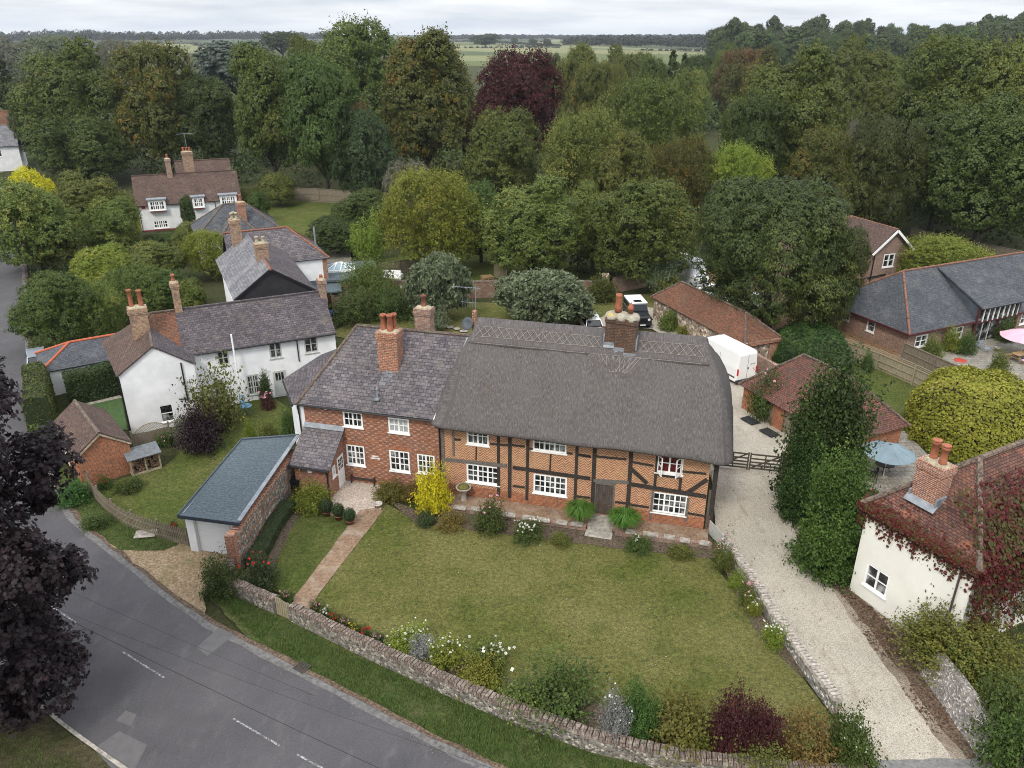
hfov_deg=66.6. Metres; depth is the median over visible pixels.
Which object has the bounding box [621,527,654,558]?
plant
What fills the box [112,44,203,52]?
field
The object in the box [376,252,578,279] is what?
lawn
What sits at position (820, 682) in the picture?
flint wall
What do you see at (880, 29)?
woodland tree
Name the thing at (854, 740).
shrub
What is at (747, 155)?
tree
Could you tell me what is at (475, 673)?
plant
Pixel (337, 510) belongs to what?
potted box ball
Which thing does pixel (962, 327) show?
window
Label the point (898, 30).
woodland tree
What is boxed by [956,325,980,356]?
shrub
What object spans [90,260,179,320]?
shrub
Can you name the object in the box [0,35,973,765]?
ground
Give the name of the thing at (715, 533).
side gate
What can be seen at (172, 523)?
flowering plant
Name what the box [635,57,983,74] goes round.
wood hill
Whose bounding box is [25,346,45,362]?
parked car
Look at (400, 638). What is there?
flowering plant
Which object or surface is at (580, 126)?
tree
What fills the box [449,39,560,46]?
hedgerow
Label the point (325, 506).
potted box ball
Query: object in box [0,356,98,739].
dark maple
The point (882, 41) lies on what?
woodland tree
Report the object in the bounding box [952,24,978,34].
woodland tree
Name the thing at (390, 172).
tree
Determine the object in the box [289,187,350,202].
board fence
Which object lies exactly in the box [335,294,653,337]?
back lawn
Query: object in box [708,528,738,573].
flowering plant
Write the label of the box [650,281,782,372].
flint barn
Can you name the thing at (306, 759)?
road marking
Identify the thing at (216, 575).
shrub
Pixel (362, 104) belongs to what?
tree
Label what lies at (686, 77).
tree
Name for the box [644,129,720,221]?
tree
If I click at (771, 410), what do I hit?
board door
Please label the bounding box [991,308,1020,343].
shrub
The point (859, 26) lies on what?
woodland tree
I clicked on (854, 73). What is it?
tree
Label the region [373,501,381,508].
plant pot
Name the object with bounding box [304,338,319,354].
window
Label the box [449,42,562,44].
field
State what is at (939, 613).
shrub
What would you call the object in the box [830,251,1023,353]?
barn conversion
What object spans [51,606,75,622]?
road marking
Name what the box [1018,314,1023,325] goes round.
window
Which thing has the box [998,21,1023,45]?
woodland tree
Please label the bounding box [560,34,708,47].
distant wood
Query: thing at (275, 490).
flint wall
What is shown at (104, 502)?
picket fence
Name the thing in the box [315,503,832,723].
front lawn
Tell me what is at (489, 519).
rose bush
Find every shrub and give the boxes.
[0,172,95,270]
[3,266,100,347]
[6,162,57,230]
[20,217,87,268]
[49,168,140,242]
[64,279,128,337]
[66,241,139,286]
[81,194,143,248]
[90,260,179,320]
[117,237,189,279]
[130,202,141,233]
[134,268,189,310]
[141,231,172,246]
[169,384,230,459]
[170,219,195,249]
[170,411,187,445]
[171,277,207,307]
[176,349,255,437]
[177,227,225,280]
[179,194,196,225]
[198,542,249,604]
[242,418,256,437]
[246,189,270,213]
[258,390,277,409]
[278,403,294,434]
[289,469,336,516]
[327,282,379,328]
[332,246,404,303]
[367,275,412,322]
[371,470,407,504]
[399,480,420,502]
[404,295,452,330]
[407,458,454,518]
[411,506,436,528]
[432,506,467,533]
[496,669,553,734]
[501,629,611,753]
[586,268,622,304]
[588,678,633,746]
[637,240,682,292]
[640,671,723,767]
[647,270,684,302]
[655,305,679,332]
[672,320,694,335]
[771,320,853,370]
[777,700,852,767]
[820,698,887,767]
[858,349,874,373]
[872,597,1023,700]
[894,229,997,272]
[909,583,956,644]
[919,331,945,358]
[941,324,964,352]
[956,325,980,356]
[961,646,1023,740]
[963,681,1023,767]
[986,340,1014,372]
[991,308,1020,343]
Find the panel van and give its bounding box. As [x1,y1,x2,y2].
[707,334,756,382]
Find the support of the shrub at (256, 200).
on the ground at (170, 453)
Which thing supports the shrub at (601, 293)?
on the ground at (170, 453)
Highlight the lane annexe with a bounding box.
[34,333,124,394]
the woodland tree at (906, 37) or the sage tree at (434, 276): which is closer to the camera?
the sage tree at (434, 276)
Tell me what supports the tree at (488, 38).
on the field at (597, 49)
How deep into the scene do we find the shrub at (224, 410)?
52.56 m
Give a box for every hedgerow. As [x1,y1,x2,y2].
[190,41,271,45]
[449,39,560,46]
[457,46,559,47]
[641,48,704,51]
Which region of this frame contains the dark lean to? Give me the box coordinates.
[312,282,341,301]
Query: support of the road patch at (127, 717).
on the road
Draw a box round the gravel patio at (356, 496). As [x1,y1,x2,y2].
[319,480,382,514]
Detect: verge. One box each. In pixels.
[0,708,110,767]
[59,469,178,550]
[203,568,653,767]
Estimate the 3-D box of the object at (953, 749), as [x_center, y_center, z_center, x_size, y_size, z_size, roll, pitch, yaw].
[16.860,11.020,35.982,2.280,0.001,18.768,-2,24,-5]
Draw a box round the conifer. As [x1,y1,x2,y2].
[0,58,16,109]
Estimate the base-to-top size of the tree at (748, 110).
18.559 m
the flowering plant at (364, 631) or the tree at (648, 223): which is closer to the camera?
the flowering plant at (364, 631)
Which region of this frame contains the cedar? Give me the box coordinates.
[191,40,279,94]
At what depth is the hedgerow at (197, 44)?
1363.32 m
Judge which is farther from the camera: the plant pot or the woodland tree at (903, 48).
the woodland tree at (903, 48)
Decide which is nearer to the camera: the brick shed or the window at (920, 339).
the brick shed
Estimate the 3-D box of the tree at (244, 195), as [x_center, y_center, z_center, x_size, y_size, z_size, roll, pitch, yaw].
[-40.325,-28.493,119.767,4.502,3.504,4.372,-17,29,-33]
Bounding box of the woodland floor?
[56,152,1023,275]
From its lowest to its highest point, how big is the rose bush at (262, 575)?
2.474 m
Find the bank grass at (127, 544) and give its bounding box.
[0,467,179,767]
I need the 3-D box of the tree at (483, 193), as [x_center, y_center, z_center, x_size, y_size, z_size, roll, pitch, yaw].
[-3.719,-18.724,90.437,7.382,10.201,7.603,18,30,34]
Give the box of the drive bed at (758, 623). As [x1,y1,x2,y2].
[716,552,805,676]
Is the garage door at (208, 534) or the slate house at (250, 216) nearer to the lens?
the garage door at (208, 534)
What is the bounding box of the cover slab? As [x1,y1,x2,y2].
[133,529,156,538]
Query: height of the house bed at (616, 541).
0.001 m
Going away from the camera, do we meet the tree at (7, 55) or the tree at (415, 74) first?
the tree at (415, 74)
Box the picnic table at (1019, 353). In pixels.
[1005,350,1023,364]
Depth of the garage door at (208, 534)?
40.51 m
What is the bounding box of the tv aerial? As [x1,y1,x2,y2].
[452,285,479,308]
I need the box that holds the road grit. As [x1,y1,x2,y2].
[76,528,467,764]
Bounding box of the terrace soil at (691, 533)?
[443,493,707,540]
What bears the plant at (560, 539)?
on the ground at (170, 453)
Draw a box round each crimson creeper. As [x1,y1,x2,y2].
[856,489,987,597]
[953,465,1023,641]
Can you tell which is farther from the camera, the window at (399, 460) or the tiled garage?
the tiled garage
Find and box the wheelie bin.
[289,475,299,491]
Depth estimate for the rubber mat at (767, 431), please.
52.98 m
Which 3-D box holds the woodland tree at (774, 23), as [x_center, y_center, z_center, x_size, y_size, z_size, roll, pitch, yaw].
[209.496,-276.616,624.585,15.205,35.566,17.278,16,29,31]
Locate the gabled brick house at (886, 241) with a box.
[768,214,914,291]
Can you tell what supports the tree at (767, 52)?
on the ground at (170, 453)
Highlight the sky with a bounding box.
[0,0,1023,34]
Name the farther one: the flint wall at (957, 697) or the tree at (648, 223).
the tree at (648, 223)
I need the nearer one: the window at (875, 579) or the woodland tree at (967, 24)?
the window at (875, 579)
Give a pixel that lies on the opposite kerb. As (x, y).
(89, 743)
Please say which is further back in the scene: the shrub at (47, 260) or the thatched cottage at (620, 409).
the shrub at (47, 260)
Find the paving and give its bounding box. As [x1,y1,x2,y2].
[326,246,351,262]
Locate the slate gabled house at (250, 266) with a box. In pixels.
[215,211,315,301]
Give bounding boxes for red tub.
[954,358,966,362]
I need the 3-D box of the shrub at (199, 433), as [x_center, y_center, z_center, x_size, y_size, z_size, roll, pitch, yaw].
[-19.967,2.303,49.920,3.460,4.817,3.678,4,25,8]
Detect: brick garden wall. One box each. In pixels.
[331,273,608,312]
[612,273,646,292]
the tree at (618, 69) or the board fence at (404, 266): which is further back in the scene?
the tree at (618, 69)
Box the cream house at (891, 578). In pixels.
[849,437,1023,643]
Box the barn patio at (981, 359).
[897,337,1023,381]
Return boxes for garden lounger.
[388,270,403,278]
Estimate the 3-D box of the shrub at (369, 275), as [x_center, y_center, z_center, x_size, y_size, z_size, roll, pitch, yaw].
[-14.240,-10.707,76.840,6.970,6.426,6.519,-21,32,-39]
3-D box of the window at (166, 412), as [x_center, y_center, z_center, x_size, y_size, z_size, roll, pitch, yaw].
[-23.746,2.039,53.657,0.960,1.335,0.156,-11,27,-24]
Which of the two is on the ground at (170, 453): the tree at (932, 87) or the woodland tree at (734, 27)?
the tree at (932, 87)
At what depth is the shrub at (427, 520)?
42.93 m
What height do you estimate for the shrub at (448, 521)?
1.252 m
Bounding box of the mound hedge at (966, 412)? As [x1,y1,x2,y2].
[904,364,1023,462]
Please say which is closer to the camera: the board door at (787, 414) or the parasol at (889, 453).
the parasol at (889, 453)
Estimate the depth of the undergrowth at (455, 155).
137.51 m
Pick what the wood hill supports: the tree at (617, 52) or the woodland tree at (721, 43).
the woodland tree at (721, 43)
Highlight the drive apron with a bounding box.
[878,758,983,767]
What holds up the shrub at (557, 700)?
on the ground at (170, 453)
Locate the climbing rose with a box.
[742,347,787,423]
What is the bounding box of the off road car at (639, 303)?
[622,294,652,325]
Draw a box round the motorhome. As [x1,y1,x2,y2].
[662,252,708,286]
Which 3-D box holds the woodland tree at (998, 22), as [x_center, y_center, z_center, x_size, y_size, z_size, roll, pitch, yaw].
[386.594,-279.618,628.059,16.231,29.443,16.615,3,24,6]
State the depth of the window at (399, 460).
45.93 m
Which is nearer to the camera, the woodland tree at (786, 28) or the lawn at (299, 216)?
the lawn at (299, 216)
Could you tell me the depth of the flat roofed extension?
79.23 m
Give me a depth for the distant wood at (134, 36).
1809.16 m
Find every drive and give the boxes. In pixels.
[600,307,789,479]
[712,470,951,766]
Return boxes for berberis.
[702,672,763,755]
[742,681,789,759]
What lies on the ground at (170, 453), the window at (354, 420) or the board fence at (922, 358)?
the board fence at (922, 358)
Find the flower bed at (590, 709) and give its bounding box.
[338,619,832,762]
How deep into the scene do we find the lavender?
33.40 m
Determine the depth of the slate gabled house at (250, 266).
65.34 m
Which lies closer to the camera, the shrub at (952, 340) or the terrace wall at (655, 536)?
the terrace wall at (655, 536)
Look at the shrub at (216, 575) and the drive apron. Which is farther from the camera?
the shrub at (216, 575)
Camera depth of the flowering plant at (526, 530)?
41.71 m
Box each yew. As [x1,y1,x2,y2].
[690,170,861,328]
[780,219,872,331]
[838,108,932,228]
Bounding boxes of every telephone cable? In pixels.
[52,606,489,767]
[58,614,377,767]
[77,594,313,695]
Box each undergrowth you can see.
[23,110,463,202]
[404,115,711,274]
[624,80,962,134]
[722,114,1023,251]
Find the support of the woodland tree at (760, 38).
on the wood hill
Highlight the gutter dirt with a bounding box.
[0,183,507,767]
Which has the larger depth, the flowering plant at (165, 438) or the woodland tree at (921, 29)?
the woodland tree at (921, 29)
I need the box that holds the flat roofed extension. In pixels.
[310,260,375,304]
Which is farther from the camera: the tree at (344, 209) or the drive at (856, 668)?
the tree at (344, 209)
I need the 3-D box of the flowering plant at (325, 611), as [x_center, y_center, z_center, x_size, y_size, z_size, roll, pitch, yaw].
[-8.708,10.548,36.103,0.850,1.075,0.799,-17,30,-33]
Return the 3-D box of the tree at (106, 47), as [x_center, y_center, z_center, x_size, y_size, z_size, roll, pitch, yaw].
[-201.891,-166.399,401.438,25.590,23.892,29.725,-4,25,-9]
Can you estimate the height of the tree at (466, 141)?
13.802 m
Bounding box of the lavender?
[407,630,449,663]
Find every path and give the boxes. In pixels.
[86,395,121,404]
[292,508,381,608]
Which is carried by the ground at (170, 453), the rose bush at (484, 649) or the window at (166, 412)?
the rose bush at (484, 649)
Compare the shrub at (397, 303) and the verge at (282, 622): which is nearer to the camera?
the verge at (282, 622)
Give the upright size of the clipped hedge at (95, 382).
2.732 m
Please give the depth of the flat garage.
41.90 m
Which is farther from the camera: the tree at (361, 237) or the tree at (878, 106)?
the tree at (878, 106)
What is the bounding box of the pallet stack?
[480,274,493,279]
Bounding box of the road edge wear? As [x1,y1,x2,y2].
[1,188,493,767]
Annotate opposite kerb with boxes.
[0,661,127,767]
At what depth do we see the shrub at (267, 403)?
56.27 m
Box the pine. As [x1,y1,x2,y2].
[259,31,299,62]
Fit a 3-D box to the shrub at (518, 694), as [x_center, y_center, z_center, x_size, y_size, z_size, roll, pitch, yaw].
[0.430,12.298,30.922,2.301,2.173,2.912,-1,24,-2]
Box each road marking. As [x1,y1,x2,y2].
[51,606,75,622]
[122,652,163,677]
[233,718,278,745]
[297,754,322,767]
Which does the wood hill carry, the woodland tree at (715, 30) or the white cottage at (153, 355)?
the woodland tree at (715, 30)
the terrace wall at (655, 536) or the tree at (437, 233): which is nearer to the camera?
the terrace wall at (655, 536)
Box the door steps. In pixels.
[584,514,613,539]
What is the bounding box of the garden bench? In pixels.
[350,474,374,485]
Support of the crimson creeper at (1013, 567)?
attached to the cream house at (891, 578)
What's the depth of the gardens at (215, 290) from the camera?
84.49 m
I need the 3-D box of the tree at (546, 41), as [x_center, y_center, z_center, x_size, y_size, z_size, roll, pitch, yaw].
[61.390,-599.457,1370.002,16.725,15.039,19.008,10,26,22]
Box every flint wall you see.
[224,449,294,571]
[224,555,278,613]
[287,601,867,767]
[720,537,843,713]
[920,653,1023,767]
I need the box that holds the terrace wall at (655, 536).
[437,502,711,548]
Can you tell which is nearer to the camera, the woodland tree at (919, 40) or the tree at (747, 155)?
the tree at (747, 155)
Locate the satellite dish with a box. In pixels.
[462,317,472,329]
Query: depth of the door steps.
42.66 m
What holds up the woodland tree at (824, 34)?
on the wood hill
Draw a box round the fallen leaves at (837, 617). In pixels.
[715,475,957,761]
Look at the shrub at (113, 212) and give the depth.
91.95 m
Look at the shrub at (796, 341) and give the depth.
62.69 m
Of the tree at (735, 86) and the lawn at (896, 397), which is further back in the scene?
the tree at (735, 86)
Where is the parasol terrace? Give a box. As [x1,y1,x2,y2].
[861,431,927,492]
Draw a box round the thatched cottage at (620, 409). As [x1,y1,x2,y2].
[430,293,732,528]
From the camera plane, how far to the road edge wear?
33.83 m
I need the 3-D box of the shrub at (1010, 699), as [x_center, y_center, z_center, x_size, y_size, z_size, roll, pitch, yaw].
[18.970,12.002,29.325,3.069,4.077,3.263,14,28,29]
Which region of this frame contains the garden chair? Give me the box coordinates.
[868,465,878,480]
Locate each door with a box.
[193,520,230,553]
[273,370,285,395]
[337,453,345,487]
[593,482,615,513]
[757,400,773,423]
[783,411,796,436]
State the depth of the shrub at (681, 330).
69.82 m
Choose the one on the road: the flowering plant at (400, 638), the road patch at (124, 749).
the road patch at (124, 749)
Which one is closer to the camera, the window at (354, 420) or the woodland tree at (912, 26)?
the window at (354, 420)
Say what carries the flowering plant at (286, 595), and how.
on the ground at (170, 453)
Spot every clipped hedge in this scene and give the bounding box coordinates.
[21,360,57,432]
[27,423,44,434]
[51,239,142,276]
[61,360,122,403]
[243,498,296,568]
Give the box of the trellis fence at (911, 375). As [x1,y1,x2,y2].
[845,338,934,386]
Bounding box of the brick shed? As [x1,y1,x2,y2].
[50,399,134,485]
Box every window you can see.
[148,200,165,211]
[153,219,168,228]
[159,404,174,423]
[193,198,204,207]
[213,380,223,397]
[217,351,230,366]
[220,195,235,203]
[246,374,258,395]
[269,343,283,359]
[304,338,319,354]
[332,465,337,479]
[342,411,363,429]
[346,444,366,467]
[387,417,410,435]
[389,450,410,473]
[417,454,434,474]
[465,433,489,447]
[466,463,499,486]
[531,440,566,455]
[532,473,566,497]
[650,492,687,517]
[654,456,683,478]
[861,563,889,600]
[864,321,875,333]
[881,253,895,268]
[914,334,927,347]
[950,326,963,338]
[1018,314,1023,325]
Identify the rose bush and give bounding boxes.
[238,542,283,590]
[464,631,515,683]
[468,481,507,538]
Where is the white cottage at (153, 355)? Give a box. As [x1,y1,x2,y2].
[101,274,335,433]
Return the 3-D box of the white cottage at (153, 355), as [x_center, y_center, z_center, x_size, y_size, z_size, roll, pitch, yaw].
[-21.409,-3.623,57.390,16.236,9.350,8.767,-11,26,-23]
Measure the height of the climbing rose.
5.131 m
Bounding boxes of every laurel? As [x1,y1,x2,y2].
[760,320,896,520]
[770,405,832,528]
[777,418,880,594]
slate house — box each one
[190,194,279,272]
[223,226,329,283]
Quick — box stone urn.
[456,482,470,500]
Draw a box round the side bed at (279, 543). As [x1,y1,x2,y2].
[244,497,302,573]
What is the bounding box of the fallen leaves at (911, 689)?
[798,535,967,744]
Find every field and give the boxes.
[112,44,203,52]
[149,46,191,50]
[192,41,264,45]
[446,49,707,65]
[446,56,489,60]
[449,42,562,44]
[455,45,703,53]
[456,51,508,55]
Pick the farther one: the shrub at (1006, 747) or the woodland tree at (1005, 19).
the woodland tree at (1005, 19)
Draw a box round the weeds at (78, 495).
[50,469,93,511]
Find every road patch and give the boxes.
[95,731,146,767]
[116,710,136,725]
[197,627,233,655]
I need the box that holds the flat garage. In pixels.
[177,434,299,553]
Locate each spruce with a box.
[665,49,680,112]
[675,53,690,90]
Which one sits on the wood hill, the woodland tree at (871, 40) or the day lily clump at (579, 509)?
the woodland tree at (871, 40)
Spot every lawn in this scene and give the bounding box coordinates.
[90,399,293,540]
[91,398,127,429]
[244,508,347,597]
[261,200,362,236]
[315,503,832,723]
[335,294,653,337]
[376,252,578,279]
[848,362,921,446]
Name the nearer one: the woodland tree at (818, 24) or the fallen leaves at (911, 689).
the fallen leaves at (911, 689)
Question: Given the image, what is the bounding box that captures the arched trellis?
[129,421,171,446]
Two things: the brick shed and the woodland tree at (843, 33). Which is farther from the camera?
the woodland tree at (843, 33)
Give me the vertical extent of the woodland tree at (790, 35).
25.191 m
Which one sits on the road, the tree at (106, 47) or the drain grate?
the drain grate
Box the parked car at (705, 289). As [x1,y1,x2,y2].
[699,283,726,297]
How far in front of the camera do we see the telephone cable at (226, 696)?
30.10 m
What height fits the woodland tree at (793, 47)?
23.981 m
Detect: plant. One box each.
[96,470,113,490]
[111,474,146,496]
[149,429,173,447]
[167,516,180,534]
[278,583,294,602]
[288,484,302,500]
[309,598,322,612]
[318,603,330,617]
[327,607,341,621]
[337,613,351,626]
[348,617,362,631]
[357,621,371,636]
[368,629,386,640]
[383,617,428,655]
[421,627,468,670]
[453,648,505,700]
[512,516,550,546]
[548,530,573,550]
[604,661,663,742]
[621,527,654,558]
[664,537,698,562]
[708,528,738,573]
[722,567,747,590]
[723,729,795,767]
[734,578,761,606]
[740,586,767,617]
[760,616,789,654]
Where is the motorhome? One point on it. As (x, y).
(689, 273)
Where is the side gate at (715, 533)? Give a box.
[707,516,725,543]
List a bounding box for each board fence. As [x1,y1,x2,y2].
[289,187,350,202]
[379,258,419,274]
[494,262,506,277]
[899,342,959,373]
[909,227,1020,254]
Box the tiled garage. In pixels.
[738,353,910,445]
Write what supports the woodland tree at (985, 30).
on the wood hill
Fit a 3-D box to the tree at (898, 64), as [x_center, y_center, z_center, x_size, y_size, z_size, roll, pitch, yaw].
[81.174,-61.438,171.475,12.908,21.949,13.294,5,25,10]
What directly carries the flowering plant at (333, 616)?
on the ground at (170, 453)
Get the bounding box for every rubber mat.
[740,416,759,424]
[759,427,779,436]
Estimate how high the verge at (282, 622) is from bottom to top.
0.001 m
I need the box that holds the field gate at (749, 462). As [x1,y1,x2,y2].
[713,451,784,473]
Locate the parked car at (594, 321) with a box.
[578,313,602,326]
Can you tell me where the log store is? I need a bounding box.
[124,441,161,475]
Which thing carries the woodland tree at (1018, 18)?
on the wood hill
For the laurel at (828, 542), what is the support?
on the ground at (170, 453)
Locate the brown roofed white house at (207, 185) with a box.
[131,133,241,231]
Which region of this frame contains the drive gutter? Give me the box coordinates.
[819,568,976,758]
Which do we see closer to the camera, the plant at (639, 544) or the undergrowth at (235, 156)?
the plant at (639, 544)
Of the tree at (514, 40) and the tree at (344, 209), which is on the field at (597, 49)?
the tree at (514, 40)
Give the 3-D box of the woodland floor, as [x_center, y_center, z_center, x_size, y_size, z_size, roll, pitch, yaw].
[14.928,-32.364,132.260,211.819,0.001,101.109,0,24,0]
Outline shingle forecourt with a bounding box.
[109,534,226,612]
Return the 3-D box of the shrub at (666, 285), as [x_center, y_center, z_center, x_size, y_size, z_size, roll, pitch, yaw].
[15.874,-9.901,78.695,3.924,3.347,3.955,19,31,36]
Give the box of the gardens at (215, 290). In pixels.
[27,231,321,410]
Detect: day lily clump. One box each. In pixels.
[563,497,597,522]
[606,504,644,529]
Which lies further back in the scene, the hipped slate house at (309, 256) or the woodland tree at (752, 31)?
the woodland tree at (752, 31)
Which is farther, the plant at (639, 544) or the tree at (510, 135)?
the tree at (510, 135)
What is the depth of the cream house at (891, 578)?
34.15 m
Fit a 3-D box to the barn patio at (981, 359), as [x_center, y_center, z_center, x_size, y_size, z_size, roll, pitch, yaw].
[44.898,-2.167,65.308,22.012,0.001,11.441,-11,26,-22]
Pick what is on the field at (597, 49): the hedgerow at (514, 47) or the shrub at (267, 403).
the hedgerow at (514, 47)
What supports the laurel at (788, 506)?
on the ground at (170, 453)
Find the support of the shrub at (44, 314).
on the ground at (170, 453)
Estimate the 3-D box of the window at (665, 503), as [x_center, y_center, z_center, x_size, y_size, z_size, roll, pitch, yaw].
[8.568,6.550,42.468,1.990,1.345,0.156,6,25,13]
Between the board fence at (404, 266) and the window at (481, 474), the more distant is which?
the board fence at (404, 266)
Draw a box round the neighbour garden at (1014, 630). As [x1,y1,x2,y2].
[913,623,1023,709]
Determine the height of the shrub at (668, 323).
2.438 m
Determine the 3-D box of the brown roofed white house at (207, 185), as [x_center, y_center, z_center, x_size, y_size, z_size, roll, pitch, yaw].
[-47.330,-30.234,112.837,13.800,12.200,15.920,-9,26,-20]
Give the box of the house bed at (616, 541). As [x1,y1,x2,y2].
[389,500,715,557]
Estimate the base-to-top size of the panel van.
2.695 m
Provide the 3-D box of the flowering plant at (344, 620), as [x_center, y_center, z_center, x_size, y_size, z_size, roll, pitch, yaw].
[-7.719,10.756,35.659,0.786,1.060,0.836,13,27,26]
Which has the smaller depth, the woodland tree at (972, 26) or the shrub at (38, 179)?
the shrub at (38, 179)
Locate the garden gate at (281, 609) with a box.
[275,597,288,618]
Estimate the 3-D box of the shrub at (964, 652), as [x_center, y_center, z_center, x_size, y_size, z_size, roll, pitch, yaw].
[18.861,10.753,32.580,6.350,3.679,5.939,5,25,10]
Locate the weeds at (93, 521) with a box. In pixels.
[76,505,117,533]
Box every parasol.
[864,440,915,477]
[1000,328,1023,350]
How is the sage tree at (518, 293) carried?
on the ground at (170, 453)
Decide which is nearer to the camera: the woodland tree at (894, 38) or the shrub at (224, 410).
the shrub at (224, 410)
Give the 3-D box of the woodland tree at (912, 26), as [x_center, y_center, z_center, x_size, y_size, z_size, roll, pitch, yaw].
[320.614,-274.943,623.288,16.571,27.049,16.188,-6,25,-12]
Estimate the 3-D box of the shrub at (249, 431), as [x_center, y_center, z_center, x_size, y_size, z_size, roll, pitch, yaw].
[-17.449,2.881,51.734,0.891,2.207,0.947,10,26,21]
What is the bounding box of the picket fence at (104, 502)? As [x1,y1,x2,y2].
[85,471,189,545]
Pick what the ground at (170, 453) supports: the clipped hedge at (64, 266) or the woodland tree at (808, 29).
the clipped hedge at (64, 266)
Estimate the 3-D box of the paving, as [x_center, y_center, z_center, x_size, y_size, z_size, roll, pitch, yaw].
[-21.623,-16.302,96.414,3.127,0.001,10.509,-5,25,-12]
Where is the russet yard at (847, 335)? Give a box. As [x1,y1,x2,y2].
[700,269,917,368]
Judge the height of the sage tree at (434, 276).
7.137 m
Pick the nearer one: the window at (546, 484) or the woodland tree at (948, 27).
the window at (546, 484)
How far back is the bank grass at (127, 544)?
41.32 m
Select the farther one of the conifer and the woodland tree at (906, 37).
the woodland tree at (906, 37)
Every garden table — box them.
[240,403,251,415]
[875,460,894,473]
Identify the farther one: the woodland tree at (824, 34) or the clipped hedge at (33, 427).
the woodland tree at (824, 34)
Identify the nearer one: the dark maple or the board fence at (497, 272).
the dark maple
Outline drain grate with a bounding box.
[293,660,310,673]
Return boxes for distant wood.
[0,29,326,40]
[449,34,703,39]
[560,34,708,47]
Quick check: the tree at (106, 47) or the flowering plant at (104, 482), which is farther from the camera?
the tree at (106, 47)
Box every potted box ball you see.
[318,497,332,516]
[330,502,344,520]
[342,507,356,524]
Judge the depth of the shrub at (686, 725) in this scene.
29.20 m
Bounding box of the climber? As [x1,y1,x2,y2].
[257,368,273,401]
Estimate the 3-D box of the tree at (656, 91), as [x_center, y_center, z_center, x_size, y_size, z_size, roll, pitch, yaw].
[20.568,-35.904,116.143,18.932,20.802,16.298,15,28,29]
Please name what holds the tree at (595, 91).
on the ground at (170, 453)
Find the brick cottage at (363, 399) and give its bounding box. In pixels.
[282,294,469,497]
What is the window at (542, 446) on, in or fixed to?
in the thatched cottage at (620, 409)
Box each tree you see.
[0,35,39,83]
[2,33,133,162]
[6,90,45,166]
[11,32,86,82]
[16,113,137,181]
[95,36,146,83]
[102,35,209,172]
[167,68,239,158]
[224,37,302,188]
[240,187,257,201]
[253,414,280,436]
[256,171,297,205]
[278,47,358,192]
[284,30,332,65]
[297,9,410,153]
[303,212,367,253]
[326,101,399,191]
[329,186,397,241]
[345,206,391,260]
[347,97,379,176]
[370,161,486,262]
[377,21,478,174]
[379,157,435,222]
[400,250,476,314]
[450,178,505,262]
[457,106,507,174]
[460,104,544,198]
[468,41,568,158]
[469,33,500,47]
[474,170,588,270]
[490,266,600,323]
[511,37,517,44]
[528,38,537,44]
[534,99,626,214]
[540,51,560,112]
[543,38,551,45]
[552,139,588,208]
[553,38,601,131]
[559,178,629,270]
[564,57,616,146]
[578,124,658,230]
[581,172,703,284]
[592,68,711,206]
[599,61,629,118]
[604,43,641,106]
[629,54,671,129]
[633,49,656,70]
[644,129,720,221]
[670,65,713,130]
[687,53,713,83]
[701,136,778,231]
[704,25,725,49]
[705,30,729,55]
[706,42,735,113]
[709,37,730,63]
[709,44,763,109]
[715,37,856,185]
[716,89,790,194]
[718,61,764,115]
[724,17,746,44]
[733,30,756,58]
[738,23,760,49]
[748,31,774,50]
[750,23,764,32]
[751,44,781,86]
[762,28,778,43]
[766,14,783,33]
[773,41,790,68]
[779,27,805,55]
[782,25,792,57]
[783,122,860,219]
[786,35,819,66]
[798,17,824,37]
[798,23,817,38]
[813,31,901,127]
[816,14,830,30]
[817,26,836,44]
[822,33,848,65]
[832,29,850,39]
[834,20,856,35]
[836,78,911,183]
[836,118,870,203]
[843,41,862,65]
[852,19,868,32]
[853,30,874,37]
[853,52,909,112]
[861,18,875,33]
[862,33,878,63]
[873,33,890,62]
[875,25,896,35]
[877,25,1020,209]
[877,30,905,53]
[888,23,906,36]
[892,33,911,54]
[892,38,914,65]
[900,104,989,231]
[906,22,918,36]
[909,37,928,67]
[910,25,944,41]
[918,87,1023,247]
[933,23,956,33]
[938,25,950,37]
[949,27,974,72]
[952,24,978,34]
[955,21,975,27]
[955,25,975,33]
[960,32,1023,205]
[966,25,992,62]
[975,13,996,26]
[977,22,996,30]
[989,29,1015,55]
[992,22,1022,34]
[995,14,1021,24]
[996,18,1001,29]
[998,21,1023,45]
[1013,11,1023,24]
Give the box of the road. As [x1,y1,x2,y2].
[0,188,490,767]
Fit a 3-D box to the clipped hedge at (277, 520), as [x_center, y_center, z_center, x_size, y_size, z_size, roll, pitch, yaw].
[-13.003,7.987,42.053,1.150,0.922,5.539,2,24,4]

